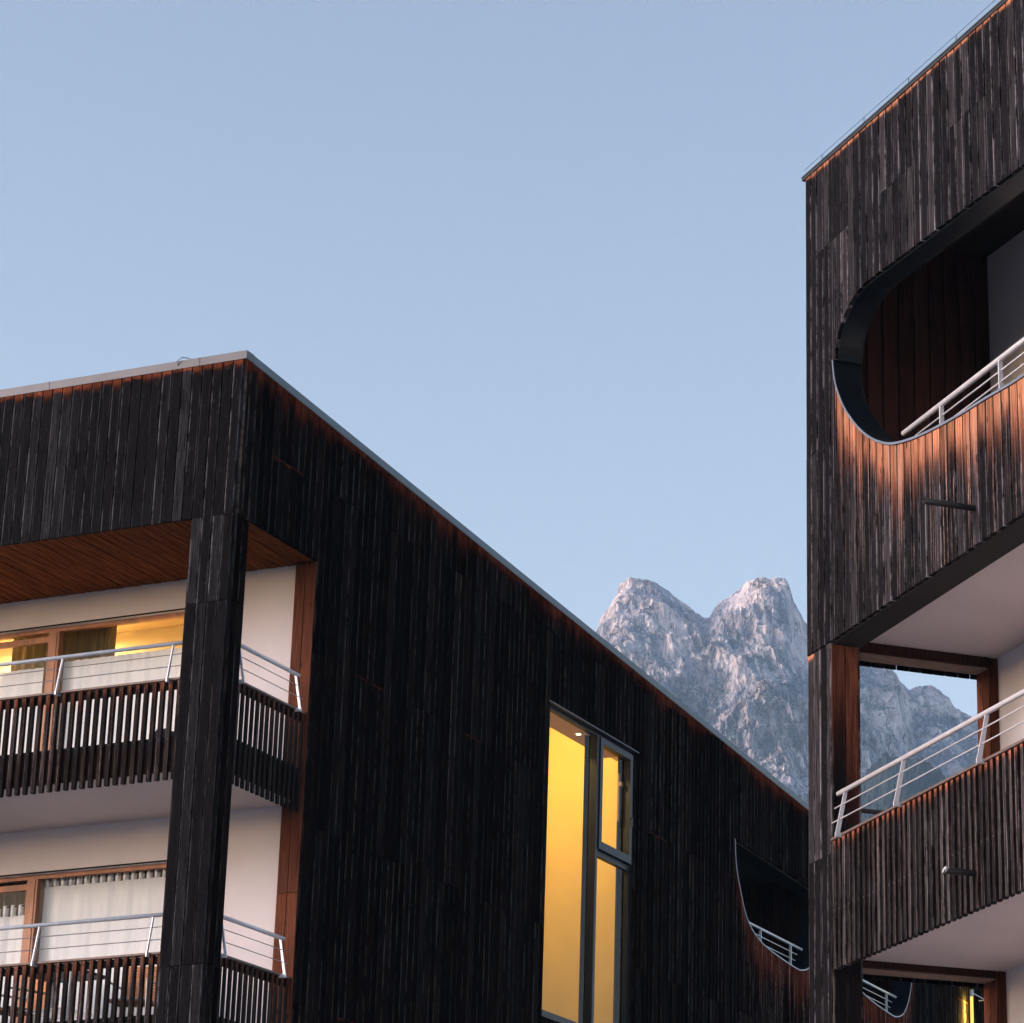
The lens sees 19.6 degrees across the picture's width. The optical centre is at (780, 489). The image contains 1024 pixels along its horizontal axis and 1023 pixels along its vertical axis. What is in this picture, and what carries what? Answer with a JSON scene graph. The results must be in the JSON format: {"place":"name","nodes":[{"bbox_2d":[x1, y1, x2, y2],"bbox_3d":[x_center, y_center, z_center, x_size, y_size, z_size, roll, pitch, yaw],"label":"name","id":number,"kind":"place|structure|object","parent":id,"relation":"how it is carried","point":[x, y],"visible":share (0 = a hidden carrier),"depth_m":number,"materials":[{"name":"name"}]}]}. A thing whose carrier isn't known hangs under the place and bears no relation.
{"place":"outdoors","nodes":[
{"label":"outdoors","id":0,"kind":"place"},
{"bbox_2d":[0,979,45,1022],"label":"deck chair","id":1,"kind":"object","parent":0,"point":[35,997],"visible":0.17,"depth_m":32.87,"materials":[{"name":"orange wood"}]},
{"bbox_2d":[103,964,156,1016],"bbox_3d":[-7.069,5.566,32.218,0.496,0.914,0.694,-2,-20,7],"label":"deck chair","id":2,"kind":"object","parent":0,"point":[137,984],"visible":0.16,"depth_m":32.46,"materials":[{"name":"orange wood"}]},
{"bbox_2d":[155,728,173,737],"bbox_3d":[-6.742,2.720,32.146,0.344,0.212,0.272,0,-20,0],"label":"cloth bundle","id":3,"kind":"object","parent":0,"point":[164,732],"visible":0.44,"depth_m":32.08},
{"bbox_2d":[0,350,984,1022],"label":"apartment building","id":4,"kind":"structure","parent":0,"point":[374,778],"depth_m":34.33,"materials":[{"name":"wood"}]},
{"bbox_2d":[0,904,24,1022],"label":"cafe curtain","id":5,"kind":"object","parent":4,"relation":"hanging from","point":[10,945],"visible":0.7,"depth_m":34.08,"materials":[{"name":"white fabric"}]},
{"bbox_2d":[0,667,43,754],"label":"cafe curtain","id":6,"kind":"object","parent":4,"relation":"hanging from","point":[21,690],"visible":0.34,"depth_m":35.16,"materials":[{"name":"white fabric"}]},
{"bbox_2d":[0,880,45,1022],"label":"drape","id":7,"kind":"object","parent":4,"relation":"hanging from","point":[13,898],"visible":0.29,"depth_m":34.45,"materials":[{"name":"grey fabric"}]},
{"bbox_2d":[10,635,48,692],"bbox_3d":[-9.068,2.631,35.298,0.560,2.430,0.102,-8,-21,20],"label":"drape","id":8,"kind":"object","parent":4,"relation":"hanging from","point":[29,652],"visible":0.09,"depth_m":35.52,"materials":[{"name":"fabric"}]},
{"bbox_2d":[18,970,104,1021],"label":"balcony table","id":9,"kind":"object","parent":4,"relation":"on","point":[69,988],"visible":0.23,"depth_m":32.28,"materials":[{"name":"black metal"}]},
{"bbox_2d":[0,860,166,1022],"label":"window","id":10,"kind":"structure","parent":4,"relation":"in","point":[33,888],"depth_m":33.92,"materials":[{"name":"brown wood"}]},
{"bbox_2d":[56,626,116,748],"bbox_3d":[-8.374,2.539,35.043,0.870,2.430,0.102,-8,-21,20],"label":"drape","id":11,"kind":"object","parent":4,"relation":"hanging from","point":[90,640],"visible":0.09,"depth_m":35.25,"materials":[{"name":"brown fabric"}]},
{"bbox_2d":[0,608,184,750],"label":"window","id":12,"kind":"structure","parent":4,"relation":"in","point":[55,640],"depth_m":34.99,"materials":[{"name":"brown wood"}]},
{"bbox_2d":[33,869,165,1022],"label":"cafe curtain","id":13,"kind":"object","parent":4,"relation":"hanging from","point":[110,897],"visible":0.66,"depth_m":33.71,"materials":[{"name":"white fabric"}]},
{"bbox_2d":[59,869,162,885],"bbox_3d":[-7.559,5.251,33.869,1.980,2.530,0.103,-8,-21,20],"label":"drape","id":14,"kind":"object","parent":4,"relation":"hanging from","point":[122,874],"visible":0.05,"depth_m":34.23,"materials":[{"name":"grey fabric"}]},
{"bbox_2d":[57,647,181,748],"bbox_3d":[-7.740,2.710,34.500,1.720,1.638,0.016,-8,-21,20],"label":"cafe curtain","id":15,"kind":"object","parent":4,"relation":"hanging from","point":[116,678],"visible":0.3,"depth_m":34.67,"materials":[{"name":"white fabric"}]},
{"bbox_2d":[542,700,638,1022],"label":"stair window","id":16,"kind":"structure","parent":4,"relation":"in","point":[593,848],"depth_m":40.50,"materials":[{"name":"black metal"}]},
{"bbox_2d":[970,989,983,1022],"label":"tube wall lamp","id":17,"kind":"object","parent":4,"relation":"attached to","point":[971,1006],"visible":0.91,"depth_m":54.47,"materials":[{"name":"paint"}]},
{"bbox_2d":[0,0,999,716],"label":"sky","id":18,"kind":"structure","parent":0,"point":[544,260],"materials":[{"name":"blue"}]},
{"bbox_2d":[595,577,977,803],"bbox_3d":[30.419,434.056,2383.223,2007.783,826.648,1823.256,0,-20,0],"label":"mountains","id":19,"kind":"structure","parent":0,"point":[733,668],"depth_m":2518.74,"materials":[{"name":"stone"}]},
{"bbox_2d":[861,751,945,822],"bbox_3d":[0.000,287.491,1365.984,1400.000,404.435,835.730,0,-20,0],"label":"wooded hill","id":20,"kind":"structure","parent":0,"point":[922,783],"depth_m":1523.46,"materials":[{"name":"grey stone"}]},
{"bbox_2d":[801,0,1023,1022],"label":"apartment building","id":21,"kind":"structure","parent":0,"point":[915,354],"depth_m":26.93,"materials":[{"name":"black wood"}]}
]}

